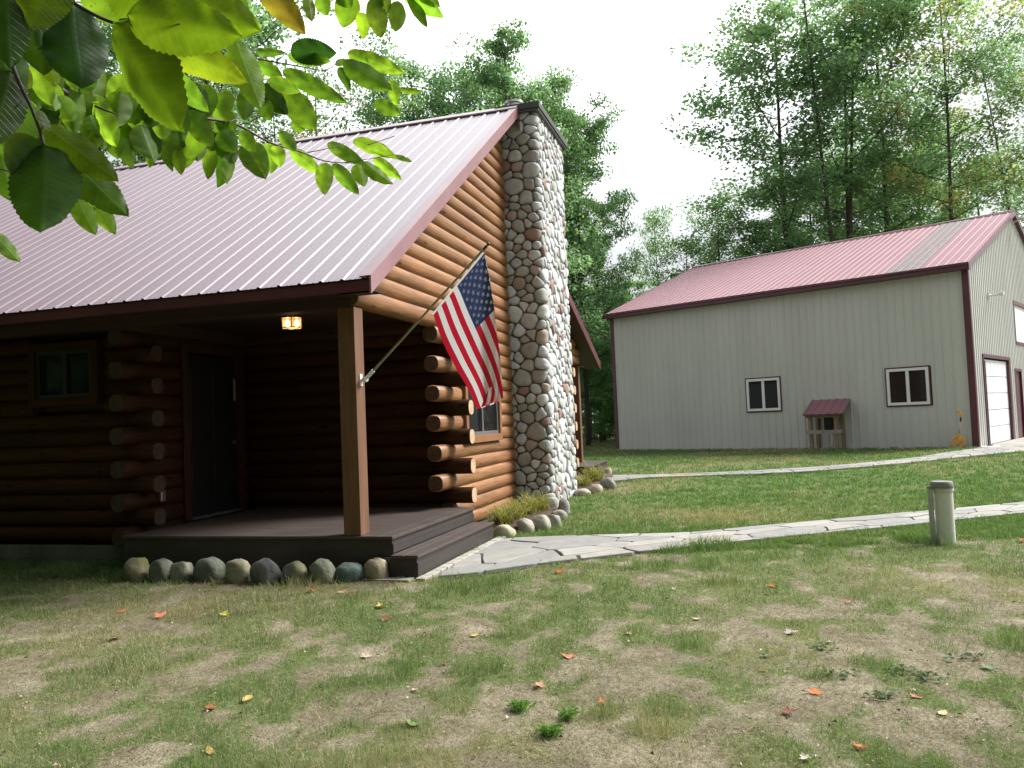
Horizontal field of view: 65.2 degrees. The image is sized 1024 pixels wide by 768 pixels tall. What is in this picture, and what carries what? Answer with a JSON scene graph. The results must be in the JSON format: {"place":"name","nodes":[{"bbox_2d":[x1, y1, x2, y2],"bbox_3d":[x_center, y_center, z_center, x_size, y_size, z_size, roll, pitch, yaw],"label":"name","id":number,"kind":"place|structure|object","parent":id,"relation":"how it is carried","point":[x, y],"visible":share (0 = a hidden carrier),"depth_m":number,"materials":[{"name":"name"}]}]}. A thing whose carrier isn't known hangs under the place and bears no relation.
{"place":"outdoors","nodes":[
{"label":"outdoors","id":0,"kind":"place"},
{"bbox_2d":[0,425,1023,767],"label":"ground","id":1,"kind":"structure","parent":0,"point":[706,687],"depth_m":4.90,"materials":[{"name":"plant"}]},
{"bbox_2d":[27,48,120,157],"bbox_3d":[-21.001,-5.917,34.400,9.397,19.510,10.441,-3,-3,20],"label":"tree","id":2,"kind":"object","parent":1,"relation":"on","point":[113,70],"depth_m":35.78,"materials":[{"name":"green plant"}]},
{"bbox_2d":[123,557,148,580],"bbox_3d":[-3.849,1.933,8.202,0.253,0.310,0.236,-3,-3,16],"label":"rock","id":3,"kind":"object","parent":1,"relation":"on","point":[136,569],"visible":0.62,"depth_m":8.12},
{"bbox_2d":[153,611,167,617],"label":"fallen leaf","id":4,"kind":"object","parent":1,"relation":"on","point":[160,614],"visible":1,"depth_m":6.45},
{"bbox_2d":[148,558,173,582],"bbox_3d":[-3.555,1.923,8.123,0.262,0.295,0.224,-3,-3,16],"label":"rock","id":5,"kind":"object","parent":1,"relation":"on","point":[159,569],"visible":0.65,"depth_m":8.03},
{"bbox_2d":[170,561,193,581],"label":"rock","id":6,"kind":"object","parent":1,"relation":"on","point":[182,570],"visible":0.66,"depth_m":8.04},
{"bbox_2d":[75,1,295,166],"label":"tree","id":7,"kind":"object","parent":1,"relation":"on","point":[116,163],"depth_m":37.13,"materials":[{"name":"green plant"}]},
{"bbox_2d":[120,79,268,163],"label":"tree","id":8,"kind":"object","parent":1,"relation":"on","point":[235,133],"depth_m":40.83,"materials":[{"name":"green plant"}]},
{"bbox_2d":[193,557,225,582],"bbox_3d":[-3.034,1.889,8.024,0.330,0.297,0.280,-3,-3,16],"label":"rock","id":9,"kind":"object","parent":1,"relation":"on","point":[204,569],"visible":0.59,"depth_m":7.92,"materials":[{"name":"stone"}]},
{"bbox_2d":[206,746,213,753],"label":"fallen leaf","id":10,"kind":"object","parent":1,"relation":"on","point":[210,749],"visible":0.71,"depth_m":3.70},
{"bbox_2d":[95,0,334,163],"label":"tree","id":11,"kind":"object","parent":1,"relation":"on","point":[268,29],"visible":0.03,"depth_m":34.03,"materials":[{"name":"green plant"}]},
{"bbox_2d":[225,559,250,583],"bbox_3d":[-2.698,1.869,7.858,0.267,0.303,0.225,-3,-3,16],"label":"rock","id":12,"kind":"object","parent":1,"relation":"on","point":[237,571],"visible":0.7,"depth_m":7.78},
{"bbox_2d":[249,558,281,584],"bbox_3d":[-2.382,1.845,7.762,0.311,0.314,0.242,-3,-3,16],"label":"rock","id":13,"kind":"object","parent":1,"relation":"on","point":[265,570],"visible":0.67,"depth_m":7.67,"materials":[{"name":"stone"}]},
{"bbox_2d":[212,83,355,141],"bbox_3d":[-11.231,-5.470,38.628,7.747,18.119,7.981,-2,-3,2],"label":"tree","id":14,"kind":"object","parent":1,"relation":"on","point":[287,130],"visible":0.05,"depth_m":38.56,"materials":[{"name":"green plant"}]},
{"bbox_2d":[281,561,306,584],"bbox_3d":[-2.081,1.839,7.684,0.267,0.273,0.204,-3,-3,16],"label":"rock","id":15,"kind":"object","parent":1,"relation":"on","point":[290,570],"visible":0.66,"depth_m":7.61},
{"bbox_2d":[0,99,615,578],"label":"log cabin","id":16,"kind":"object","parent":1,"relation":"on","point":[140,339],"visible":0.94,"depth_m":10.09,"materials":[{"name":"brown wood"}]},
{"bbox_2d":[27,339,105,407],"bbox_3d":[-5.246,-0.116,9.419,1.006,0.748,0.140,-3,-3,16],"label":"window","id":17,"kind":"structure","parent":16,"relation":"in","point":[70,373],"depth_m":9.39,"materials":[{"name":"brown glass"}]},
{"bbox_2d":[158,490,165,501],"bbox_3d":[-4.104,1.313,9.380,0.055,0.130,0.080,-3,-3,16],"label":"outlet box","id":18,"kind":"object","parent":16,"relation":"attached to","point":[161,496],"visible":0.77,"depth_m":9.35,"materials":[{"name":"metal"}]},
{"bbox_2d":[177,342,245,521],"bbox_3d":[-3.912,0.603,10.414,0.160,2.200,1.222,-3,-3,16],"label":"door","id":19,"kind":"structure","parent":16,"relation":"in","point":[212,427],"depth_m":10.42,"materials":[{"name":"wood"}]},
{"bbox_2d":[233,379,235,400],"bbox_3d":[-3.749,0.079,10.810,0.022,0.300,0.040,-3,-3,16],"label":"thermometer","id":20,"kind":"object","parent":19,"relation":"attached to","point":[234,394],"visible":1,"depth_m":10.80,"materials":[{"name":"metal"}]},
{"bbox_2d":[281,314,301,329],"bbox_3d":[-2.476,-0.717,8.993,0.260,0.208,0.227,-3,-3,16],"label":"porch lantern","id":21,"kind":"object","parent":16,"relation":"attached to","point":[292,322],"visible":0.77,"depth_m":8.90,"materials":[{"name":"glass"}]},
{"bbox_2d":[359,242,489,385],"bbox_3d":[-0.864,-0.670,7.838,1.417,1.311,0.060,-3,-3,16],"label":"flagpole","id":22,"kind":"object","parent":16,"relation":"attached to","point":[366,377],"visible":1,"depth_m":7.85,"materials":[{"name":"metal"}]},
{"bbox_2d":[432,252,502,408],"bbox_3d":[-0.428,-0.509,7.720,0.701,1.506,0.068,-3,-3,19],"label":"american flag","id":23,"kind":"object","parent":22,"relation":"hanging from","point":[463,313],"visible":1,"depth_m":7.69,"materials":[{"name":"fabric"}]},
{"bbox_2d":[460,386,502,442],"bbox_3d":[-0.446,0.338,11.500,0.130,0.984,1.614,-3,-3,16],"label":"window","id":24,"kind":"structure","parent":16,"relation":"in","point":[486,422],"depth_m":11.59,"materials":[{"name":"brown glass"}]},
{"bbox_2d":[237,59,379,143],"bbox_3d":[-8.451,-5.409,34.215,6.914,17.358,6.711,-2,-3,-17],"label":"tree","id":25,"kind":"object","parent":1,"relation":"on","point":[324,79],"visible":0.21,"depth_m":34.20,"materials":[{"name":"green plant"}]},
{"bbox_2d":[309,558,335,584],"bbox_3d":[-1.810,1.818,7.624,0.260,0.314,0.215,-3,-3,16],"label":"rock","id":26,"kind":"object","parent":1,"relation":"on","point":[319,568],"visible":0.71,"depth_m":7.54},
{"bbox_2d":[335,562,364,582],"bbox_3d":[-1.553,1.829,7.670,0.293,0.239,0.253,-3,-3,16],"label":"rock","id":27,"kind":"object","parent":1,"relation":"on","point":[349,571],"visible":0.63,"depth_m":7.58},
{"bbox_2d":[356,649,371,656],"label":"fallen leaf","id":28,"kind":"object","parent":1,"relation":"on","point":[365,654],"visible":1,"depth_m":5.12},
{"bbox_2d":[363,557,388,578],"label":"rock","id":29,"kind":"object","parent":1,"relation":"on","point":[375,568],"visible":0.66,"depth_m":7.62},
{"bbox_2d":[321,24,497,128],"bbox_3d":[-4.207,-5.450,33.274,7.149,17.008,7.860,-2,-3,-12],"label":"tree","id":30,"kind":"object","parent":1,"relation":"on","point":[372,115],"visible":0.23,"depth_m":32.21,"materials":[{"name":"green plant"}]},
{"bbox_2d":[362,536,506,582],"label":"step setts","id":31,"kind":"structure","parent":1,"relation":"on","point":[452,563],"depth_m":7.97,"materials":[{"name":"stone"}]},
{"bbox_2d":[402,37,549,121],"bbox_3d":[-1.477,-5.781,35.269,6.741,17.621,7.411,-2,-3,-6],"label":"tree","id":32,"kind":"object","parent":1,"relation":"on","point":[448,69],"visible":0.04,"depth_m":33.99,"materials":[{"name":"green plant"}]},
{"bbox_2d":[494,525,515,537],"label":"rock","id":33,"kind":"object","parent":1,"relation":"on","point":[505,530],"visible":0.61,"depth_m":10.04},
{"bbox_2d":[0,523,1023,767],"bbox_3d":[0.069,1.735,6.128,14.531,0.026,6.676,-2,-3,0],"label":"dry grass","id":34,"kind":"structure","parent":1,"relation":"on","point":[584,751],"depth_m":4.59,"materials":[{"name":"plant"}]},
{"bbox_2d":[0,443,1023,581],"bbox_3d":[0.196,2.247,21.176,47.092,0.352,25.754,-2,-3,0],"label":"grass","id":35,"kind":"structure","parent":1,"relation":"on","point":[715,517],"depth_m":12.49,"materials":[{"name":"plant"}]},
{"bbox_2d":[0,526,1023,767],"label":"leaf litter","id":36,"kind":"object","parent":1,"relation":"on","point":[675,750],"visible":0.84,"depth_m":4.49,"materials":[{"name":"plant"}]},
{"bbox_2d":[505,698,537,713],"bbox_3d":[0.052,1.629,4.037,0.192,0.057,0.143,-4,-3,33],"label":"grass clump","id":37,"kind":"object","parent":1,"relation":"on","point":[521,705],"visible":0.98,"depth_m":4.03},
{"bbox_2d":[486,507,557,533],"bbox_3d":[0.155,1.947,11.623,0.988,0.098,2.612,-3,-3,16],"label":"mulch bed","id":38,"kind":"object","parent":1,"relation":"on","point":[513,524],"visible":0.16,"depth_m":11.39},
{"bbox_2d":[480,501,533,524],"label":"ornamental grass","id":39,"kind":"object","parent":38,"relation":"on","point":[503,517],"depth_m":10.89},
{"bbox_2d":[492,494,541,518],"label":"ornamental grass","id":40,"kind":"object","parent":38,"relation":"on","point":[521,512],"depth_m":11.38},
{"bbox_2d":[504,493,557,514],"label":"ornamental grass","id":41,"kind":"object","parent":38,"relation":"on","point":[534,504],"depth_m":11.83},
{"bbox_2d":[501,488,562,510],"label":"ornamental grass","id":42,"kind":"object","parent":38,"relation":"on","point":[545,502],"depth_m":12.25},
{"bbox_2d":[435,17,615,367],"bbox_3d":[0.140,-5.749,31.642,9.135,17.094,9.984,-4,-3,36],"label":"tree","id":43,"kind":"object","parent":1,"relation":"on","point":[503,92],"visible":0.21,"depth_m":31.03,"materials":[{"name":"green plant"}]},
{"bbox_2d":[517,518,534,532],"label":"rock","id":44,"kind":"object","parent":1,"relation":"on","point":[525,524],"visible":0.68,"depth_m":10.43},
{"bbox_2d":[529,680,544,686],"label":"fallen leaf","id":45,"kind":"object","parent":1,"relation":"on","point":[539,684],"visible":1,"depth_m":4.41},
{"bbox_2d":[531,515,550,530],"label":"rock","id":46,"kind":"object","parent":1,"relation":"on","point":[542,522],"visible":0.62,"depth_m":10.55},
{"bbox_2d":[530,721,564,740],"bbox_3d":[0.172,1.609,3.707,0.156,0.058,0.157,-4,-3,32],"label":"grass clump","id":47,"kind":"object","parent":1,"relation":"on","point":[553,730],"visible":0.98,"depth_m":3.69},
{"bbox_2d":[492,63,612,390],"bbox_3d":[1.661,-5.398,35.171,5.290,16.610,5.878,0,-3,-37],"label":"tree","id":48,"kind":"object","parent":1,"relation":"on","point":[560,81],"visible":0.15,"depth_m":34.58,"materials":[{"name":"green plant"}]},
{"bbox_2d":[546,497,558,506],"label":"rock","id":49,"kind":"object","parent":1,"relation":"on","point":[556,503],"visible":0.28,"depth_m":12.51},
{"bbox_2d":[547,514,561,527],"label":"rock","id":50,"kind":"object","parent":1,"relation":"on","point":[554,520],"visible":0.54,"depth_m":10.78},
{"bbox_2d":[551,510,567,519],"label":"rock","id":51,"kind":"object","parent":1,"relation":"on","point":[561,514],"visible":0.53,"depth_m":11.48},
{"bbox_2d":[558,498,569,514],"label":"rock","id":52,"kind":"object","parent":1,"relation":"on","point":[564,505],"visible":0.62,"depth_m":12.11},
{"bbox_2d":[554,704,582,722],"bbox_3d":[0.269,1.614,3.917,0.143,0.058,0.150,-3,-3,10],"label":"grass clump","id":53,"kind":"object","parent":1,"relation":"on","point":[566,715],"visible":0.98,"depth_m":3.90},
{"bbox_2d":[562,650,576,658],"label":"fallen leaf","id":54,"kind":"object","parent":1,"relation":"on","point":[569,656],"visible":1,"depth_m":4.92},
{"bbox_2d":[574,488,590,495],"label":"rock","id":55,"kind":"object","parent":1,"relation":"on","point":[583,491],"visible":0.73,"depth_m":14.21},
{"bbox_2d":[548,101,638,445],"bbox_3d":[3.048,-4.490,33.706,4.721,14.512,5.245,-3,-3,14],"label":"tree","id":56,"kind":"object","parent":1,"relation":"on","point":[568,119],"visible":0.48,"depth_m":33.30,"materials":[{"name":"green plant"}]},
{"bbox_2d":[576,473,612,489],"bbox_3d":[1.447,1.951,16.047,1.000,0.182,2.550,-3,-3,16],"label":"mulch bed","id":57,"kind":"object","parent":1,"relation":"on","point":[593,482],"visible":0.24,"depth_m":15.63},
{"bbox_2d":[576,472,595,485],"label":"ornamental grass","id":58,"kind":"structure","parent":57,"relation":"on","point":[584,482],"depth_m":15.19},
{"bbox_2d":[575,461,624,480],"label":"ornamental grass","id":59,"kind":"object","parent":57,"relation":"on","point":[593,472],"depth_m":15.80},
{"bbox_2d":[581,321,608,433],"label":"shrub","id":60,"kind":"object","parent":1,"relation":"on","point":[583,421],"visible":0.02,"depth_m":42.75,"materials":[{"name":"green plant"}]},
{"bbox_2d":[589,484,602,493],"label":"rock","id":61,"kind":"object","parent":1,"relation":"on","point":[594,488],"visible":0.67,"depth_m":14.40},
{"bbox_2d":[581,339,614,441],"bbox_3d":[4.181,0.415,37.792,3.824,4.954,3.916,0,-3,-37],"label":"shrub","id":62,"kind":"object","parent":1,"relation":"on","point":[600,428],"visible":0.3,"depth_m":37.07,"materials":[{"name":"green plant"}]},
{"bbox_2d":[583,333,614,436],"bbox_3d":[5.240,0.137,39.251,4.112,5.592,4.212,-2,-3,-17],"label":"shrub","id":63,"kind":"object","parent":1,"relation":"on","point":[608,432],"visible":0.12,"depth_m":38.54,"materials":[{"name":"green plant"}]},
{"bbox_2d":[600,477,616,489],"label":"rock","id":64,"kind":"object","parent":1,"relation":"on","point":[608,483],"visible":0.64,"depth_m":14.87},
{"bbox_2d":[577,190,644,440],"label":"tree","id":65,"kind":"object","parent":1,"relation":"on","point":[637,257],"visible":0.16,"depth_m":40.06,"materials":[{"name":"green plant"}]},
{"bbox_2d":[584,281,638,436],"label":"tree","id":66,"kind":"object","parent":1,"relation":"on","point":[614,294],"depth_m":46.59,"materials":[{"name":"green plant"}]},
{"bbox_2d":[595,276,669,308],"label":"tree","id":67,"kind":"object","parent":1,"relation":"on","point":[636,284],"visible":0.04,"depth_m":47.82,"materials":[{"name":"green plant"}]},
{"bbox_2d":[626,203,682,292],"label":"tree","id":68,"kind":"object","parent":1,"relation":"on","point":[654,223],"visible":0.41,"depth_m":43.12,"materials":[{"name":"green plant"}]},
{"bbox_2d":[642,232,727,280],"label":"tree","id":69,"kind":"object","parent":1,"relation":"on","point":[689,250],"visible":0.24,"depth_m":41.65,"materials":[{"name":"green plant"}]},
{"bbox_2d":[661,191,782,278],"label":"tree","id":70,"kind":"object","parent":1,"relation":"on","point":[717,215],"visible":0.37,"depth_m":42.12,"materials":[{"name":"green plant"}]},
{"bbox_2d":[688,209,813,263],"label":"tree","id":71,"kind":"object","parent":1,"relation":"on","point":[767,223],"visible":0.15,"depth_m":42.74,"materials":[{"name":"green plant"}]},
{"bbox_2d":[668,1,901,254],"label":"tree","id":72,"kind":"object","parent":1,"relation":"on","point":[762,195],"visible":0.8,"depth_m":39.97,"materials":[{"name":"green plant"}]},
{"bbox_2d":[782,704,799,712],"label":"fallen leaf","id":73,"kind":"object","parent":1,"relation":"on","point":[787,709],"visible":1,"depth_m":3.88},
{"bbox_2d":[616,447,974,449],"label":"gravel","id":74,"kind":"structure","parent":1,"relation":"on","point":[792,448],"depth_m":24.04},
{"bbox_2d":[951,409,964,446],"bbox_3d":[11.724,1.184,21.066,0.334,1.028,0.080,-4,-3,28],"label":"measuring wheel","id":75,"kind":"object","parent":74,"relation":"on","point":[959,437],"visible":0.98,"depth_m":21.02,"materials":[{"name":"orange plastic"}]},
{"bbox_2d":[797,752,815,758],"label":"fallen leaf","id":76,"kind":"object","parent":1,"relation":"on","point":[803,755],"visible":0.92,"depth_m":3.36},
{"bbox_2d":[602,209,1023,449],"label":"pole barn","id":77,"kind":"structure","parent":1,"relation":"on","point":[898,338],"depth_m":24.37,"materials":[{"name":"grey"}]},
{"bbox_2d":[745,376,782,412],"bbox_3d":[7.825,0.331,24.880,1.166,1.083,0.090,-5,-3,42],"label":"window","id":78,"kind":"structure","parent":77,"relation":"in","point":[763,394],"depth_m":24.85,"materials":[{"name":"white paint"}]},
{"bbox_2d":[824,417,833,429],"bbox_3d":[9.294,1.130,23.434,0.300,0.420,0.140,-5,-3,42],"label":"meter box","id":79,"kind":"object","parent":77,"relation":"attached to","point":[828,423],"visible":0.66,"depth_m":23.38,"materials":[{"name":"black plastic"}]},
{"bbox_2d":[884,365,932,406],"bbox_3d":[10.930,0.070,22.080,1.165,1.094,0.090,-5,-3,42],"label":"window","id":80,"kind":"structure","parent":77,"relation":"in","point":[904,386],"depth_m":22.04,"materials":[{"name":"white paint"}]},
{"bbox_2d":[984,361,992,445],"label":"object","id":81,"kind":"object","parent":77,"relation":"attached to","point":[987,405],"visible":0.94,"depth_m":21.34,"materials":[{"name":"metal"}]},
{"bbox_2d":[982,354,1014,444],"bbox_3d":[14.035,0.431,23.117,0.132,2.500,3.520,-5,-3,42],"label":"garage door","id":82,"kind":"structure","parent":77,"relation":"in","point":[999,388],"depth_m":23.31,"materials":[{"name":"metal"}]},
{"bbox_2d":[1013,300,1023,345],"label":"upper door","id":83,"kind":"structure","parent":77,"relation":"in","point":[1018,308],"depth_m":26.08,"materials":[{"name":"white paint"}]},
{"bbox_2d":[1015,368,1023,437],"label":"side door","id":84,"kind":"structure","parent":77,"relation":"in","point":[1018,372],"depth_m":25.48,"materials":[{"name":"metal"}]},
{"bbox_2d":[747,154,879,244],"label":"tree","id":85,"kind":"object","parent":1,"relation":"on","point":[843,210],"visible":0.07,"depth_m":45.08,"materials":[{"name":"green plant"}]},
{"bbox_2d":[806,688,822,695],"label":"fallen leaf","id":86,"kind":"object","parent":1,"relation":"on","point":[814,691],"visible":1,"depth_m":4.13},
{"bbox_2d":[661,0,972,251],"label":"tree","id":87,"kind":"object","parent":1,"relation":"on","point":[803,20],"visible":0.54,"depth_m":39.06,"materials":[{"name":"green plant"}]},
{"bbox_2d":[810,642,835,649],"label":"weed","id":88,"kind":"object","parent":1,"relation":"on","point":[820,644],"visible":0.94,"depth_m":4.87,"materials":[{"name":"green plant"}]},
{"bbox_2d":[803,398,849,449],"bbox_3d":[9.141,1.165,23.174,1.143,1.481,0.772,-5,-3,42],"label":"lumber shelter","id":89,"kind":"object","parent":1,"relation":"on","point":[821,408],"visible":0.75,"depth_m":23.17,"materials":[{"name":"wood"}]},
{"bbox_2d":[823,668,861,677],"bbox_3d":[1.815,1.584,4.395,0.203,0.025,0.136,-2,-3,0],"label":"weed","id":90,"kind":"object","parent":1,"relation":"on","point":[844,671],"visible":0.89,"depth_m":4.40,"materials":[{"name":"green plant"}]},
{"bbox_2d":[788,128,958,243],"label":"tree","id":91,"kind":"object","parent":1,"relation":"on","point":[906,200],"visible":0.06,"depth_m":49.29,"materials":[{"name":"green plant"}]},
{"bbox_2d":[763,0,985,237],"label":"tree","id":92,"kind":"object","parent":1,"relation":"on","point":[917,217],"visible":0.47,"depth_m":39.87,"materials":[{"name":"green plant"}]},
{"bbox_2d":[862,688,899,697],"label":"weed","id":93,"kind":"object","parent":1,"relation":"on","point":[883,694],"visible":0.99,"depth_m":4.05,"materials":[{"name":"green plant"}]},
{"bbox_2d":[881,664,917,673],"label":"weed","id":94,"kind":"object","parent":1,"relation":"on","point":[903,666],"visible":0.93,"depth_m":4.42,"materials":[{"name":"green plant"}]},
{"bbox_2d":[823,107,1007,233],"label":"tree","id":95,"kind":"object","parent":1,"relation":"on","point":[933,175],"visible":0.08,"depth_m":45.33,"materials":[{"name":"green plant"}]},
{"bbox_2d":[911,670,944,680],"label":"weed","id":96,"kind":"object","parent":1,"relation":"on","point":[922,674],"visible":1,"depth_m":4.30,"materials":[{"name":"green plant"}]},
{"bbox_2d":[838,0,1023,234],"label":"tree","id":97,"kind":"object","parent":1,"relation":"on","point":[951,203],"visible":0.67,"depth_m":37.83,"materials":[{"name":"green plant"}]},
{"bbox_2d":[927,480,955,544],"bbox_3d":[4.512,1.367,8.372,0.229,0.702,0.229,0,-4,-45],"label":"vent pipe","id":98,"kind":"object","parent":1,"relation":"on","point":[943,518],"visible":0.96,"depth_m":8.31,"materials":[{"name":"grey plastic"}]},
{"bbox_2d":[901,159,1023,227],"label":"tree","id":99,"kind":"object","parent":1,"relation":"on","point":[978,214],"visible":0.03,"depth_m":44.06,"materials":[{"name":"green plant"}]},
{"bbox_2d":[902,10,1023,228],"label":"tree","id":100,"kind":"object","parent":1,"relation":"on","point":[998,83],"visible":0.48,"depth_m":38.10,"materials":[{"name":"green plant"}]},
{"bbox_2d":[943,652,983,659],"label":"weed","id":101,"kind":"object","parent":1,"relation":"on","point":[966,654],"visible":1,"depth_m":4.59,"materials":[{"name":"green plant"}]},
{"bbox_2d":[980,663,995,668],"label":"fallen leaf","id":102,"kind":"object","parent":1,"relation":"on","point":[989,666],"visible":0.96,"depth_m":4.41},
{"bbox_2d":[977,437,1023,447],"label":"concrete pad","id":103,"kind":"object","parent":1,"relation":"on","point":[1017,441],"visible":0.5,"depth_m":22.16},
{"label":"tree","id":104,"kind":"object","parent":1,"relation":"on","visible":0},
{"bbox_2d":[0,57,128,261],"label":"beech branch","id":105,"kind":"object","parent":104,"relation":"attached to","point":[57,174],"visible":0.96,"depth_m":0.60,"materials":[{"name":"green plant"}]},
{"bbox_2d":[0,0,305,131],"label":"beech branch","id":106,"kind":"object","parent":104,"relation":"attached to","point":[160,47],"visible":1,"depth_m":0.60,"materials":[{"name":"green plant"}]},
{"bbox_2d":[26,62,411,194],"bbox_3d":[-0.465,-0.433,1.369,0.196,0.277,0.818,-4,-3,28],"label":"beech branch","id":107,"kind":"object","parent":104,"relation":"attached to","point":[113,124],"visible":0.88,"depth_m":1.29,"materials":[{"name":"green plant"}]},
{"bbox_2d":[222,37,422,131],"bbox_3d":[-0.312,-0.513,1.372,0.389,0.197,0.128,-1,-3,-32],"label":"beech branch","id":108,"kind":"object","parent":104,"relation":"attached to","point":[293,103],"visible":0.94,"depth_m":1.36,"materials":[{"name":"green plant"}]},
{"bbox_2d":[303,0,444,39],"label":"beech branch","id":109,"kind":"object","parent":104,"relation":"attached to","point":[377,15],"visible":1,"depth_m":1.50,"materials":[{"name":"green plant"}]},
{"bbox_2d":[75,0,1023,422],"label":"sky","id":110,"kind":"structure","parent":0,"point":[621,48],"materials":[{"name":"white"}]},
{"bbox_2d":[439,502,1023,578],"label":"path","id":111,"kind":"structure","parent":0,"point":[508,553],"depth_m":9.28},
{"bbox_2d":[612,445,1023,482],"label":"path","id":112,"kind":"structure","parent":0,"point":[981,452],"depth_m":16.68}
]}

